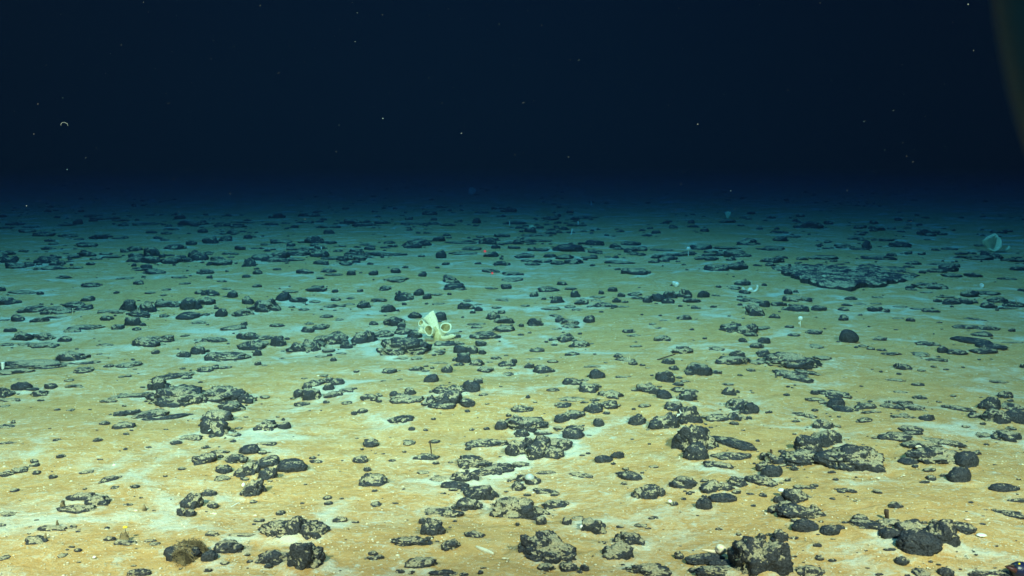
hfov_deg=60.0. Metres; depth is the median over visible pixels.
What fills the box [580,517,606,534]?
nodule
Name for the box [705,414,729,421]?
nodule
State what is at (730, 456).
nodule
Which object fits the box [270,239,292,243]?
nodule
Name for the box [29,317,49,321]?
nodule
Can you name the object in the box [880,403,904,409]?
nodule
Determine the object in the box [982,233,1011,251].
glass sponge
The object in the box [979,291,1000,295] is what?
nodule
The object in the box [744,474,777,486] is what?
nodule
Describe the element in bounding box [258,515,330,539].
rock crust
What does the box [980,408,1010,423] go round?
nodule
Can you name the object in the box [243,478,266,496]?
nodule
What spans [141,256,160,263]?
nodule
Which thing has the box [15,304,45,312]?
nodule
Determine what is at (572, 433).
nodule
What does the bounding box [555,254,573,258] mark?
nodule
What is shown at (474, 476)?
nodule
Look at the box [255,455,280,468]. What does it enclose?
nodule
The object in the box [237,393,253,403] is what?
nodule
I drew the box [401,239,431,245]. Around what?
nodule
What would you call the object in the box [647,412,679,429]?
nodule
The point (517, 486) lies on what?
nodule
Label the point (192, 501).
nodule
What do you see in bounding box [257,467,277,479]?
nodule
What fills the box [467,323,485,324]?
rock crust
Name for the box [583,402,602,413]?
nodule
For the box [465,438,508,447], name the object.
nodule
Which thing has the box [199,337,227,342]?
nodule
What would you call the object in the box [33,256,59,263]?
nodule
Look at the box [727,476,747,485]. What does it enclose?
nodule
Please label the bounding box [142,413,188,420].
nodule
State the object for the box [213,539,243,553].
nodule
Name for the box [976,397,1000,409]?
nodule
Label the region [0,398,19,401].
rock crust
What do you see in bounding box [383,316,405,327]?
nodule
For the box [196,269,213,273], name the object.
nodule
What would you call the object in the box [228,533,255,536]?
rock crust
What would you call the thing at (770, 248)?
nodule
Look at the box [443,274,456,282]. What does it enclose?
nodule
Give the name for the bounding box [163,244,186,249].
nodule
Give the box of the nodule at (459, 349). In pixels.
[453,345,465,352]
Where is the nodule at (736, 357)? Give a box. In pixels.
[715,350,749,364]
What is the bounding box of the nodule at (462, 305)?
[457,302,474,309]
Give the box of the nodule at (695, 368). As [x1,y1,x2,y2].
[683,362,721,375]
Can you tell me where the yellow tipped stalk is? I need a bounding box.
[119,526,129,539]
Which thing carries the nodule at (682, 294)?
on the seabed
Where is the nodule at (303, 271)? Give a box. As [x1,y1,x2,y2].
[296,269,313,273]
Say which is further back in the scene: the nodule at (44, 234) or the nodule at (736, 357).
the nodule at (44, 234)
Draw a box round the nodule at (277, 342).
[270,336,286,346]
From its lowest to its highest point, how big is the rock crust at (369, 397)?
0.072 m
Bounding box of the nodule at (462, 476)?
[450,472,471,481]
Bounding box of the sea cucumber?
[476,545,493,554]
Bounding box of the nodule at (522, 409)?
[510,405,532,412]
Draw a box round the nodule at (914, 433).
[906,431,922,434]
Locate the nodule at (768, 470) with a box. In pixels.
[760,464,782,476]
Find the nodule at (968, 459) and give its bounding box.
[955,451,978,467]
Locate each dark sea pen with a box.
[60,500,64,506]
[884,509,888,518]
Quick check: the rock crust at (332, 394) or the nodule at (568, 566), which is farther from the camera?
the rock crust at (332, 394)
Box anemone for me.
[702,544,726,554]
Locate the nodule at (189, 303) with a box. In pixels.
[180,297,202,309]
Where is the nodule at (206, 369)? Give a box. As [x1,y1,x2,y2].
[196,365,218,371]
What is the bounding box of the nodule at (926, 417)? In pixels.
[918,414,934,420]
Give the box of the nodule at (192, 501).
[179,493,203,509]
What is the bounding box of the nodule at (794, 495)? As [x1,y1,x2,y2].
[781,488,807,502]
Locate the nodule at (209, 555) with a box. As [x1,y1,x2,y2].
[201,550,217,561]
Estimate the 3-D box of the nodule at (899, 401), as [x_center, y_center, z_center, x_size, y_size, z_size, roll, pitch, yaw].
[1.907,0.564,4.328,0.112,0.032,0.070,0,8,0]
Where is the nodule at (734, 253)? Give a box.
[723,249,751,257]
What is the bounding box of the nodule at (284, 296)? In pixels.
[275,292,290,300]
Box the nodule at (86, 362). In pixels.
[74,361,100,364]
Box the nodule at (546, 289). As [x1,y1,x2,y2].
[537,286,559,291]
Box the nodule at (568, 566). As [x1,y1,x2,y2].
[559,561,577,571]
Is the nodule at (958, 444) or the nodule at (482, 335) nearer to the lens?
the nodule at (958, 444)
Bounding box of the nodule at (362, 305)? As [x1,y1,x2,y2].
[356,300,370,308]
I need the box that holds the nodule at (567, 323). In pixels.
[559,319,579,327]
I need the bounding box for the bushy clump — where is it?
[163,537,209,566]
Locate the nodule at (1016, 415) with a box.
[1006,409,1023,424]
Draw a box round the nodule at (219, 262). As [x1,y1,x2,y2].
[212,258,232,265]
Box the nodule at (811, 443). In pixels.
[793,434,822,451]
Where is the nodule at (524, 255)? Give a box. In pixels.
[514,253,534,258]
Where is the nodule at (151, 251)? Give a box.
[143,247,159,256]
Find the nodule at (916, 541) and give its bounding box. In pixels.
[895,527,943,555]
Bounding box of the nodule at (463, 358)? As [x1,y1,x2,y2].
[456,354,470,362]
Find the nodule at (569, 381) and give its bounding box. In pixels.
[562,378,582,384]
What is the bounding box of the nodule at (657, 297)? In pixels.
[652,293,665,301]
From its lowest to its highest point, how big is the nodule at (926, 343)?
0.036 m
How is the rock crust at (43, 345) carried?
on the seabed
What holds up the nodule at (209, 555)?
on the seabed
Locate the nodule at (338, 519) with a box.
[332,516,347,522]
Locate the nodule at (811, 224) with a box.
[793,221,823,228]
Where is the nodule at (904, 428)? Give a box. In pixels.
[897,425,923,431]
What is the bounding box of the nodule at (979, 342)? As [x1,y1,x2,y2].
[950,336,1008,349]
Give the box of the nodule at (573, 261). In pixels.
[564,259,583,263]
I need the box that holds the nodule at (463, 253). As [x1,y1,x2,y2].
[448,251,476,254]
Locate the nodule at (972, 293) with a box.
[960,290,979,296]
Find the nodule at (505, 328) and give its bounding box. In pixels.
[490,325,514,331]
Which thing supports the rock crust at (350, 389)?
on the seabed
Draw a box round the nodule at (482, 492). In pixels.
[463,485,498,500]
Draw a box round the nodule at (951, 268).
[938,265,958,271]
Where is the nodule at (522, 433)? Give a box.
[514,429,529,436]
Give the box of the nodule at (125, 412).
[113,410,142,415]
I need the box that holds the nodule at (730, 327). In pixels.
[718,322,741,332]
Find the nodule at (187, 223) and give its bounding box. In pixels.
[177,220,209,225]
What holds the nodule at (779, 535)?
on the seabed
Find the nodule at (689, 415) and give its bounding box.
[675,406,702,424]
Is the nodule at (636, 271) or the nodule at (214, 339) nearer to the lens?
the nodule at (214, 339)
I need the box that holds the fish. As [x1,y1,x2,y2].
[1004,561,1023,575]
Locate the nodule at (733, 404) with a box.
[725,398,747,410]
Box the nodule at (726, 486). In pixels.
[719,482,731,490]
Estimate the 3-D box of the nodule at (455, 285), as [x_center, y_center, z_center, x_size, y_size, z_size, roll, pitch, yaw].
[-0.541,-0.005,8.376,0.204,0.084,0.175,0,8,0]
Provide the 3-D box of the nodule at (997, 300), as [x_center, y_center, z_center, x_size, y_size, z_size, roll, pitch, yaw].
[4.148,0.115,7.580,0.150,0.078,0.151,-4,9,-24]
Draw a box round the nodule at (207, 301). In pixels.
[197,297,215,304]
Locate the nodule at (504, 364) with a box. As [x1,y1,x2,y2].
[498,361,515,366]
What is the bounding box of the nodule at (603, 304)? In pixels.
[593,302,612,306]
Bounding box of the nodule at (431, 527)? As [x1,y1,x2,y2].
[420,517,445,535]
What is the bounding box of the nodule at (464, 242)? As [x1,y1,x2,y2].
[444,240,476,243]
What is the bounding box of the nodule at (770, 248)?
[755,246,784,250]
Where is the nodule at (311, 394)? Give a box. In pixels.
[301,387,321,400]
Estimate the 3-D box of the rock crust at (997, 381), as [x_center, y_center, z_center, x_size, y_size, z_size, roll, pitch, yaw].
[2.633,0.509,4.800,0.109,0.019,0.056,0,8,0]
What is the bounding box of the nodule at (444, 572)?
[428,569,457,575]
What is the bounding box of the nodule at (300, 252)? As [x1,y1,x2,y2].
[287,249,309,255]
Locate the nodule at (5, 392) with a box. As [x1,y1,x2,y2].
[0,387,15,397]
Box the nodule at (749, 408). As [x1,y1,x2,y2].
[739,402,759,414]
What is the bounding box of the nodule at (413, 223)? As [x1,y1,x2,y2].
[401,222,426,224]
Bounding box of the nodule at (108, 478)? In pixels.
[98,475,121,483]
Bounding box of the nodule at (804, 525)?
[791,518,818,532]
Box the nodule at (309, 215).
[298,213,320,216]
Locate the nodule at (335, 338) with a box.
[319,332,348,344]
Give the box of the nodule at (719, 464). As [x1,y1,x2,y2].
[703,461,733,468]
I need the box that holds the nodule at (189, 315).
[175,311,199,319]
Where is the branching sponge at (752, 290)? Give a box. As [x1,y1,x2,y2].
[742,285,757,291]
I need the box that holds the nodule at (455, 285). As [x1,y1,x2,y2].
[444,283,464,288]
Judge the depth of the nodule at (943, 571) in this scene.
2.56 m
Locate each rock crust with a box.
[0,343,13,345]
[0,359,73,374]
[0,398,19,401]
[0,424,15,428]
[0,441,15,444]
[0,511,16,515]
[10,291,36,293]
[10,331,32,340]
[11,466,28,473]
[17,342,31,345]
[25,535,48,544]
[27,342,59,347]
[30,390,48,396]
[32,332,55,340]
[39,306,74,314]
[47,316,66,318]
[54,350,90,360]
[56,492,110,513]
[63,328,80,332]
[64,384,82,387]
[68,325,105,329]
[79,469,93,473]
[96,343,113,345]
[97,310,109,313]
[99,392,153,402]
[106,310,125,313]
[113,539,136,545]
[131,335,174,346]
[131,408,169,418]
[144,384,207,407]
[179,434,202,440]
[191,321,207,323]
[200,409,233,421]
[203,385,248,403]
[214,475,230,480]
[219,366,231,368]
[224,454,248,462]
[227,433,241,436]
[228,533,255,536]
[232,309,254,316]
[249,298,280,312]
[253,419,277,430]
[257,441,276,445]
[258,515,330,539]
[282,290,297,292]
[285,339,326,352]
[309,300,320,302]
[309,379,324,386]
[323,391,343,397]
[324,304,337,307]
[339,387,352,391]
[360,393,382,400]
[376,337,432,355]
[383,276,408,282]
[389,393,424,403]
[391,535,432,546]
[394,356,408,359]
[396,557,437,573]
[403,440,415,445]
[411,356,422,359]
[417,470,428,473]
[424,507,450,514]
[429,476,446,481]
[430,362,447,363]
[440,510,464,517]
[456,455,492,469]
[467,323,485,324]
[493,316,514,323]
[496,298,508,300]
[502,277,522,281]
[504,435,572,459]
[505,416,548,432]
[512,461,529,467]
[541,499,568,509]
[559,396,584,401]
[563,410,585,419]
[568,340,589,347]
[569,472,592,477]
[572,516,583,519]
[584,365,599,367]
[597,390,623,398]
[599,400,620,408]
[614,357,637,364]
[622,563,671,575]
[626,334,640,336]
[631,382,654,392]
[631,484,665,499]
[634,523,646,527]
[653,335,670,340]
[670,346,692,353]
[694,565,732,575]
[709,346,724,350]
[722,383,733,385]
[735,323,757,333]
[749,360,763,364]
[757,351,822,369]
[772,264,790,270]
[776,503,825,518]
[779,449,816,465]
[782,295,812,301]
[795,369,820,375]
[796,565,824,575]
[809,344,823,348]
[812,356,831,359]
[813,443,885,472]
[848,519,885,530]
[860,410,880,413]
[876,518,899,525]
[885,378,904,381]
[890,414,915,418]
[899,441,942,448]
[904,447,958,464]
[910,352,929,356]
[911,282,948,289]
[911,567,930,575]
[924,358,947,361]
[936,296,954,297]
[975,432,991,437]
[989,380,1007,383]
[995,307,1016,308]
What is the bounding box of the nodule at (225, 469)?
[215,464,232,473]
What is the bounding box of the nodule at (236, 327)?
[220,324,246,330]
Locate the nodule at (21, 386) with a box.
[10,382,38,390]
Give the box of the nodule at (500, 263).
[493,261,509,265]
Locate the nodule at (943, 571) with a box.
[937,567,954,575]
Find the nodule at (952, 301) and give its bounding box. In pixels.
[942,298,961,304]
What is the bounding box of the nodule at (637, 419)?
[628,413,645,425]
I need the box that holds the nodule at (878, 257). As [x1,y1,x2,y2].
[861,255,897,259]
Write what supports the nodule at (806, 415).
on the seabed
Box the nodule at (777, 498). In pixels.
[773,495,784,502]
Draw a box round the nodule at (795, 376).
[772,369,813,382]
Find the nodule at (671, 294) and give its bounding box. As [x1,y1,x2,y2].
[663,291,676,298]
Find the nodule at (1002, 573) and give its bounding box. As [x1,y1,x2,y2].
[990,570,1012,575]
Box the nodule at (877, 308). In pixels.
[867,305,882,311]
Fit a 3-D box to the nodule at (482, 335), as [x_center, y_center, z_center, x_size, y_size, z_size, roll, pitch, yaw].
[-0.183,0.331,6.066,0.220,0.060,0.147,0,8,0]
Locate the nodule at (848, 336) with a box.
[839,329,858,342]
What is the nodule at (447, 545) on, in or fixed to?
on the seabed
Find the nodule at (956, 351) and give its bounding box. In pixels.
[946,349,967,354]
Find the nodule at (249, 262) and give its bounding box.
[241,258,255,266]
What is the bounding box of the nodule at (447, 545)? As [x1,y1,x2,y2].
[441,539,460,550]
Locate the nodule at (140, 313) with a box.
[128,310,150,316]
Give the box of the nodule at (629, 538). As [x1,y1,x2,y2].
[612,531,644,545]
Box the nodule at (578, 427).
[564,425,583,431]
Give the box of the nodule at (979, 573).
[968,570,989,575]
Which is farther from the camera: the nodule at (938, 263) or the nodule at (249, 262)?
the nodule at (938, 263)
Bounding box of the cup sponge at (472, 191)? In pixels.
[468,187,475,195]
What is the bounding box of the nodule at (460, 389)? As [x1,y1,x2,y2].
[447,384,466,392]
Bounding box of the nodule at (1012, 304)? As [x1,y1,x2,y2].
[1002,301,1023,307]
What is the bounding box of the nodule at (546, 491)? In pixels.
[533,488,559,495]
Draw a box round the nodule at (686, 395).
[676,390,697,400]
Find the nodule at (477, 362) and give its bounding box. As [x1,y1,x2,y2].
[469,359,484,365]
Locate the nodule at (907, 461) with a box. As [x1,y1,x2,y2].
[897,457,919,464]
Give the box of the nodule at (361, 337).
[351,330,377,343]
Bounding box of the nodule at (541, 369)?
[533,365,554,373]
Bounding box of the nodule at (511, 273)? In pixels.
[502,272,523,275]
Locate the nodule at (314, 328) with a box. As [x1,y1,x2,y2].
[301,324,329,332]
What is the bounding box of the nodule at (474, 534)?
[464,530,485,537]
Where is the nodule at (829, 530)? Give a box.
[819,525,844,535]
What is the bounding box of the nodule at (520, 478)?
[515,474,525,481]
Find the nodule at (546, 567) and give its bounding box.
[537,563,553,571]
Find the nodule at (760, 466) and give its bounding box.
[755,461,767,470]
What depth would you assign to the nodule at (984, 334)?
5.93 m
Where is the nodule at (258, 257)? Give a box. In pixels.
[249,254,267,260]
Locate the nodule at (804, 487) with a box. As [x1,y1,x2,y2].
[793,485,815,488]
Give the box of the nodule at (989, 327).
[976,325,1000,330]
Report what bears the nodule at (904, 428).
on the seabed
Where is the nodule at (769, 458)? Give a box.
[764,452,782,463]
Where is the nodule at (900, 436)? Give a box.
[877,431,912,441]
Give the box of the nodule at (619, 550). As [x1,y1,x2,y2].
[601,541,633,559]
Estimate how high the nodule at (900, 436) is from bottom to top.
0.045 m
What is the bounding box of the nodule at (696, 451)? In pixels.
[683,442,708,460]
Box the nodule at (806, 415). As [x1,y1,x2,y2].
[792,412,817,418]
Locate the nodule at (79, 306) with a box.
[62,301,93,310]
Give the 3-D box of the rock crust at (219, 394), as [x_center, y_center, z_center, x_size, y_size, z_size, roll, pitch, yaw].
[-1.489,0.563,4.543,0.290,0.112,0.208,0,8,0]
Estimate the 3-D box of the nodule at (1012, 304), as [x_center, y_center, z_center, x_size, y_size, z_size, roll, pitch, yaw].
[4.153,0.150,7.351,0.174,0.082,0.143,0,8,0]
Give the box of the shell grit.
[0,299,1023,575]
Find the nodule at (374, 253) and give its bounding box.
[362,251,393,255]
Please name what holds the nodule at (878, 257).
on the seabed
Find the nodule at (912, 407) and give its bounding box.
[898,402,926,410]
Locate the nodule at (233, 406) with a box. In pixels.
[219,401,245,411]
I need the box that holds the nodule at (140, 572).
[126,568,151,575]
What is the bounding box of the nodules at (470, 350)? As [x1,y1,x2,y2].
[0,172,1023,575]
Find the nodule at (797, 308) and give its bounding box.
[785,304,808,311]
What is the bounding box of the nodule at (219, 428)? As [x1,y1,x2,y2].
[200,418,228,436]
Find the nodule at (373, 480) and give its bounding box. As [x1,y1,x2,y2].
[358,472,388,486]
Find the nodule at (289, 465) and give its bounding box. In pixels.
[276,458,307,472]
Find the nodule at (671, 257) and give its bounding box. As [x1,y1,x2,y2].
[657,256,677,259]
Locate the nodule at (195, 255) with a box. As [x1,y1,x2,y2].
[187,250,208,260]
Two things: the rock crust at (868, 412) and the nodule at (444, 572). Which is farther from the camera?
the rock crust at (868, 412)
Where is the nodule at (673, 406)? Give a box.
[664,401,682,411]
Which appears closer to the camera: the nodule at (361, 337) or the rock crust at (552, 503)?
the rock crust at (552, 503)
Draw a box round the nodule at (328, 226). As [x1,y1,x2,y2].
[316,225,340,227]
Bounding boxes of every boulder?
[287,541,325,569]
[428,389,462,409]
[489,496,549,524]
[517,530,576,563]
[671,424,718,451]
[727,536,793,575]
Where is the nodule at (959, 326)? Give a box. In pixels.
[952,324,978,328]
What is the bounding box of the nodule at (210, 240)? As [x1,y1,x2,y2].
[202,236,218,243]
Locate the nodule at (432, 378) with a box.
[423,374,438,382]
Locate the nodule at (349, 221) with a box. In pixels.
[339,219,363,223]
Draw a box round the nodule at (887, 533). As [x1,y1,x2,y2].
[878,527,900,538]
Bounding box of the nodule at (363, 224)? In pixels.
[352,223,375,226]
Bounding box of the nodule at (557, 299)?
[550,296,564,302]
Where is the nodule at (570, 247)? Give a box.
[552,244,585,251]
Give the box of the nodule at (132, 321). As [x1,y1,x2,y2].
[124,317,141,325]
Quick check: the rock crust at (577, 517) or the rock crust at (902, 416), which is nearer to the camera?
the rock crust at (577, 517)
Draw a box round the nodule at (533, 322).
[526,318,543,325]
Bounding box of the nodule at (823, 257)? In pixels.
[808,255,838,259]
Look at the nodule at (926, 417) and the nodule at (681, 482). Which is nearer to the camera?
the nodule at (681, 482)
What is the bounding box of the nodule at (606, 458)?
[594,451,623,462]
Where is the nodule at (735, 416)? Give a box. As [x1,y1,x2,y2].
[726,411,747,420]
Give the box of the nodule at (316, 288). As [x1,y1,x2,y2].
[305,285,326,291]
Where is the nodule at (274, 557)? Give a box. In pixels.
[254,549,288,565]
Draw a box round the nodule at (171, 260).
[160,257,181,263]
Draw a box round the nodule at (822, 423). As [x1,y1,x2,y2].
[812,419,833,428]
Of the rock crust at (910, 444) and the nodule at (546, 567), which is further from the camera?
the rock crust at (910, 444)
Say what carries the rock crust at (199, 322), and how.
on the seabed
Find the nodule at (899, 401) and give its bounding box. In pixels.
[892,400,912,403]
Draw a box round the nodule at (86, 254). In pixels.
[79,251,96,256]
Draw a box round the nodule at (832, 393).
[819,390,852,398]
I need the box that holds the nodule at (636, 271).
[620,268,650,274]
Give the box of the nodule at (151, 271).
[142,269,165,274]
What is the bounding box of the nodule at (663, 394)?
[656,389,671,398]
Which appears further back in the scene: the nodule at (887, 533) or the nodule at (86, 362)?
the nodule at (86, 362)
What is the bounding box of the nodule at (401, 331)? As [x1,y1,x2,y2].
[394,327,410,334]
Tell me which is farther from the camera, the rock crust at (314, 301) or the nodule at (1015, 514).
the rock crust at (314, 301)
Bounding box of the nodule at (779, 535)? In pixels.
[770,529,788,542]
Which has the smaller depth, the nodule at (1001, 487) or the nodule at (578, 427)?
the nodule at (1001, 487)
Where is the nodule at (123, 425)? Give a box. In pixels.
[111,421,135,429]
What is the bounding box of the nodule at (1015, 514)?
[991,509,1023,518]
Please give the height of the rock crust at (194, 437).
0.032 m
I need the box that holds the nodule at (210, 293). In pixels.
[201,289,219,295]
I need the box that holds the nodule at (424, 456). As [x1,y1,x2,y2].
[413,453,440,459]
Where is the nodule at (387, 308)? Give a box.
[381,304,395,312]
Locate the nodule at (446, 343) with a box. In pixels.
[434,341,464,345]
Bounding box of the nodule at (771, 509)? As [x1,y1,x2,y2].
[767,500,796,512]
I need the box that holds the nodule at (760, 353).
[755,349,769,356]
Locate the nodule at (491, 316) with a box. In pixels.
[486,311,499,319]
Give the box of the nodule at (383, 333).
[374,330,393,337]
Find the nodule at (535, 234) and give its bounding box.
[521,233,552,236]
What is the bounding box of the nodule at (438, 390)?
[433,386,446,393]
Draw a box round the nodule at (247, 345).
[236,340,266,349]
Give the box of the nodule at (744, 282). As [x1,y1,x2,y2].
[734,279,750,285]
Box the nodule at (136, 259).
[126,255,144,262]
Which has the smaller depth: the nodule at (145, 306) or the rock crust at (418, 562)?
the rock crust at (418, 562)
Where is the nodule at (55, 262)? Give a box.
[49,260,65,264]
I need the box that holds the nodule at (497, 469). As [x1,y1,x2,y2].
[472,463,515,475]
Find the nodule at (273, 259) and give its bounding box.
[265,257,289,261]
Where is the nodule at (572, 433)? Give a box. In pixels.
[562,427,584,439]
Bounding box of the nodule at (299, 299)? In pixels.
[289,297,307,302]
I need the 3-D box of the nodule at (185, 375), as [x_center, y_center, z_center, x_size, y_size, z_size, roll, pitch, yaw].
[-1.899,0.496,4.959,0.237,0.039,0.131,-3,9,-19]
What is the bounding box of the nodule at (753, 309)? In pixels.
[745,303,764,315]
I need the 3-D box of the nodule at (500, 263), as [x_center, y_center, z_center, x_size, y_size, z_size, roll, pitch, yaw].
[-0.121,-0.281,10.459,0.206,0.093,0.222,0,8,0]
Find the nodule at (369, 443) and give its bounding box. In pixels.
[363,439,378,447]
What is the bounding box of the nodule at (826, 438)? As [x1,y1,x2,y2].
[811,429,841,447]
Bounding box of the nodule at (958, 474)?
[946,466,970,481]
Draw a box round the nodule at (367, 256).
[351,254,373,257]
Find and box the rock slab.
[781,263,919,291]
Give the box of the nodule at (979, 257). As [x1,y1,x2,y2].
[954,255,995,259]
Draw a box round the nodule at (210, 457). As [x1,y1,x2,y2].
[191,452,217,465]
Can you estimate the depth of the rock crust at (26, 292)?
8.12 m
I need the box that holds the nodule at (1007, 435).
[990,430,1021,441]
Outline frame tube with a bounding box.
[994,0,1023,136]
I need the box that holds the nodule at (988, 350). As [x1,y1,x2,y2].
[968,347,997,353]
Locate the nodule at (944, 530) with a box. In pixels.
[922,519,960,546]
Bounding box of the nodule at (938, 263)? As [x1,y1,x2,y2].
[929,262,959,264]
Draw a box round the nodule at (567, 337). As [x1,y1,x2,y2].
[557,333,573,342]
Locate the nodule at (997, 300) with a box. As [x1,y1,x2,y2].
[986,297,1007,302]
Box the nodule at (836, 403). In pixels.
[826,397,854,411]
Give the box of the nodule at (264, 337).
[258,335,272,339]
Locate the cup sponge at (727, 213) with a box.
[725,211,730,217]
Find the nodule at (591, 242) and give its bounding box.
[585,239,604,245]
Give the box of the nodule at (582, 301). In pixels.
[574,298,588,304]
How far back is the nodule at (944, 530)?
2.70 m
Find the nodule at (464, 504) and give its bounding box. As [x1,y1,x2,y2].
[451,497,482,511]
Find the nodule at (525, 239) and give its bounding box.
[520,237,535,242]
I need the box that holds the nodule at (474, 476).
[470,472,478,480]
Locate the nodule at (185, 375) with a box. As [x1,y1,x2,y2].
[150,372,193,379]
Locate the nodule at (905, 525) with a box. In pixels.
[894,518,926,530]
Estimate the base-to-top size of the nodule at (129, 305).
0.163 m
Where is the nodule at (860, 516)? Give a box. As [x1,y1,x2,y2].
[852,514,868,519]
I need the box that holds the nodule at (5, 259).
[0,256,17,262]
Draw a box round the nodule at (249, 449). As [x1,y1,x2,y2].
[238,444,259,454]
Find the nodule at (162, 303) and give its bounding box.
[154,299,180,307]
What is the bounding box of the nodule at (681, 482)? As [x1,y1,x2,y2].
[668,476,697,488]
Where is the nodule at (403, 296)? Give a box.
[394,292,413,301]
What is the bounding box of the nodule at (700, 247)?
[690,244,711,249]
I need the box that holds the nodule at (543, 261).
[532,259,552,262]
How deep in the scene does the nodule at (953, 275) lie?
9.08 m
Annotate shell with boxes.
[525,474,533,479]
[976,533,986,536]
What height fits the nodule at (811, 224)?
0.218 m
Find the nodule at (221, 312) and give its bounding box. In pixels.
[215,308,227,316]
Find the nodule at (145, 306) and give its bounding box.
[138,301,157,311]
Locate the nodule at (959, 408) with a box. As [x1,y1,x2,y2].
[941,405,976,411]
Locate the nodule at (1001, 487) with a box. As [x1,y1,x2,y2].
[988,483,1019,491]
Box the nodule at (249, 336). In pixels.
[236,332,259,339]
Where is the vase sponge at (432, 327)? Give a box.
[418,310,455,339]
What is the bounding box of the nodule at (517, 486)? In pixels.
[511,481,525,490]
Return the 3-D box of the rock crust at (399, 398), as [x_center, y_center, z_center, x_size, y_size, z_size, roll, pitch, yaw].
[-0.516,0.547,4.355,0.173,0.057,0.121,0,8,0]
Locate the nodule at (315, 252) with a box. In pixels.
[310,248,329,257]
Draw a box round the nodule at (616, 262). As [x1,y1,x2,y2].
[604,260,634,263]
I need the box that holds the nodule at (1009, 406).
[1000,402,1023,409]
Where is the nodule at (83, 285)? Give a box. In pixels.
[81,283,102,287]
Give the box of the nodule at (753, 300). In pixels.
[736,298,762,303]
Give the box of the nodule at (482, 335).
[469,331,500,339]
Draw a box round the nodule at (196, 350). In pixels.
[190,346,205,354]
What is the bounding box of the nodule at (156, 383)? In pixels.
[147,377,168,389]
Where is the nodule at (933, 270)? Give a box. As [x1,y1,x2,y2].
[927,268,947,272]
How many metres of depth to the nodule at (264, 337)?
6.11 m
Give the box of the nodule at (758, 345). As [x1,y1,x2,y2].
[749,342,763,348]
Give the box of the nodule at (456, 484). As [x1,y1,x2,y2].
[440,481,469,488]
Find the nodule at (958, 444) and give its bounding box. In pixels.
[922,437,966,447]
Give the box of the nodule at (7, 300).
[0,297,21,304]
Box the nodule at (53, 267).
[41,265,67,269]
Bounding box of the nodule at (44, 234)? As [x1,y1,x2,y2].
[31,232,55,235]
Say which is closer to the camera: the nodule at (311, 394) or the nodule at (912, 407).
the nodule at (912, 407)
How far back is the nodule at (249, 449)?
3.65 m
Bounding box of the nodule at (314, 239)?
[304,235,323,243]
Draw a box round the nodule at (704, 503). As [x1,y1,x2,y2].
[695,497,712,509]
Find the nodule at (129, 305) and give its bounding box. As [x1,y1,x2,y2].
[119,299,136,311]
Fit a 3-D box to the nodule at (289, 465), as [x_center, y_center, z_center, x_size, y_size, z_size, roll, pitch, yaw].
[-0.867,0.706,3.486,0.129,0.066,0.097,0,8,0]
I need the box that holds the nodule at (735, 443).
[712,436,755,450]
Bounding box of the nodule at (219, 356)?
[204,352,251,361]
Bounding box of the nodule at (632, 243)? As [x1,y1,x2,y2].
[621,241,640,245]
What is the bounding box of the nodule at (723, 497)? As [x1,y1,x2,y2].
[707,493,736,502]
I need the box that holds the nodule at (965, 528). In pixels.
[953,521,976,534]
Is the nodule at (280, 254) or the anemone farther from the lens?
the nodule at (280, 254)
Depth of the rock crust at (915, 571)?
2.57 m
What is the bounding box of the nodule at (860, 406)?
[854,403,876,409]
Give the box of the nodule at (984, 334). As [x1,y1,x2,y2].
[971,331,992,336]
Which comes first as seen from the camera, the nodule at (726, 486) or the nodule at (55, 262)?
the nodule at (726, 486)
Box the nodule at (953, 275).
[941,273,961,277]
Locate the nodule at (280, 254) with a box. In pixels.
[268,250,289,257]
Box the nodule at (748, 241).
[736,238,760,244]
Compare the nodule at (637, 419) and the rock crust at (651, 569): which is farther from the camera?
the nodule at (637, 419)
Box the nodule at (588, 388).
[578,383,598,392]
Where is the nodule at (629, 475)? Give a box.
[618,470,642,480]
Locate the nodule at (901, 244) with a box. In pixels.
[887,242,911,247]
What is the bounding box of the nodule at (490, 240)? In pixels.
[478,237,496,244]
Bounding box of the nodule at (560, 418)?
[554,414,569,422]
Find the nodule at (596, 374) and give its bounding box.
[589,369,604,378]
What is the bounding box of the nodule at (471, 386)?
[462,380,480,392]
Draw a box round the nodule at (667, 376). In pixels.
[655,370,674,382]
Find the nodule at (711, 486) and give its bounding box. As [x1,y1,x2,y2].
[699,479,722,493]
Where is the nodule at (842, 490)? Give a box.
[834,488,856,492]
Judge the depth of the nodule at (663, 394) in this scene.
4.34 m
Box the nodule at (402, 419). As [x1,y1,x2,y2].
[387,415,414,423]
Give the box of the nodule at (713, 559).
[684,553,731,565]
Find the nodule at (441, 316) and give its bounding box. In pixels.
[435,312,446,320]
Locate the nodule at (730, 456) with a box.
[710,452,751,459]
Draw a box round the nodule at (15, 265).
[5,263,26,268]
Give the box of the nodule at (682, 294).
[677,289,691,296]
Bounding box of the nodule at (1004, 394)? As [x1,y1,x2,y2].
[996,391,1013,398]
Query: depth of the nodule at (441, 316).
6.78 m
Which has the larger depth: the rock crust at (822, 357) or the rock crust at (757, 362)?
the rock crust at (822, 357)
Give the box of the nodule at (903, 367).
[893,363,912,369]
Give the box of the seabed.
[0,168,1023,575]
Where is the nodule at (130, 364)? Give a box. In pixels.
[114,361,142,367]
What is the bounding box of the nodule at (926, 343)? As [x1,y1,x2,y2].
[914,341,940,345]
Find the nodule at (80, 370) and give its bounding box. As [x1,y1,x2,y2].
[73,367,94,373]
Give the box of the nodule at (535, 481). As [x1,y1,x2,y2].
[524,476,540,484]
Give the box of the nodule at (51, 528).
[37,525,66,530]
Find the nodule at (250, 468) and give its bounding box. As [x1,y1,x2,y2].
[233,461,260,477]
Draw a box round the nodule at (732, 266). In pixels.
[703,262,748,270]

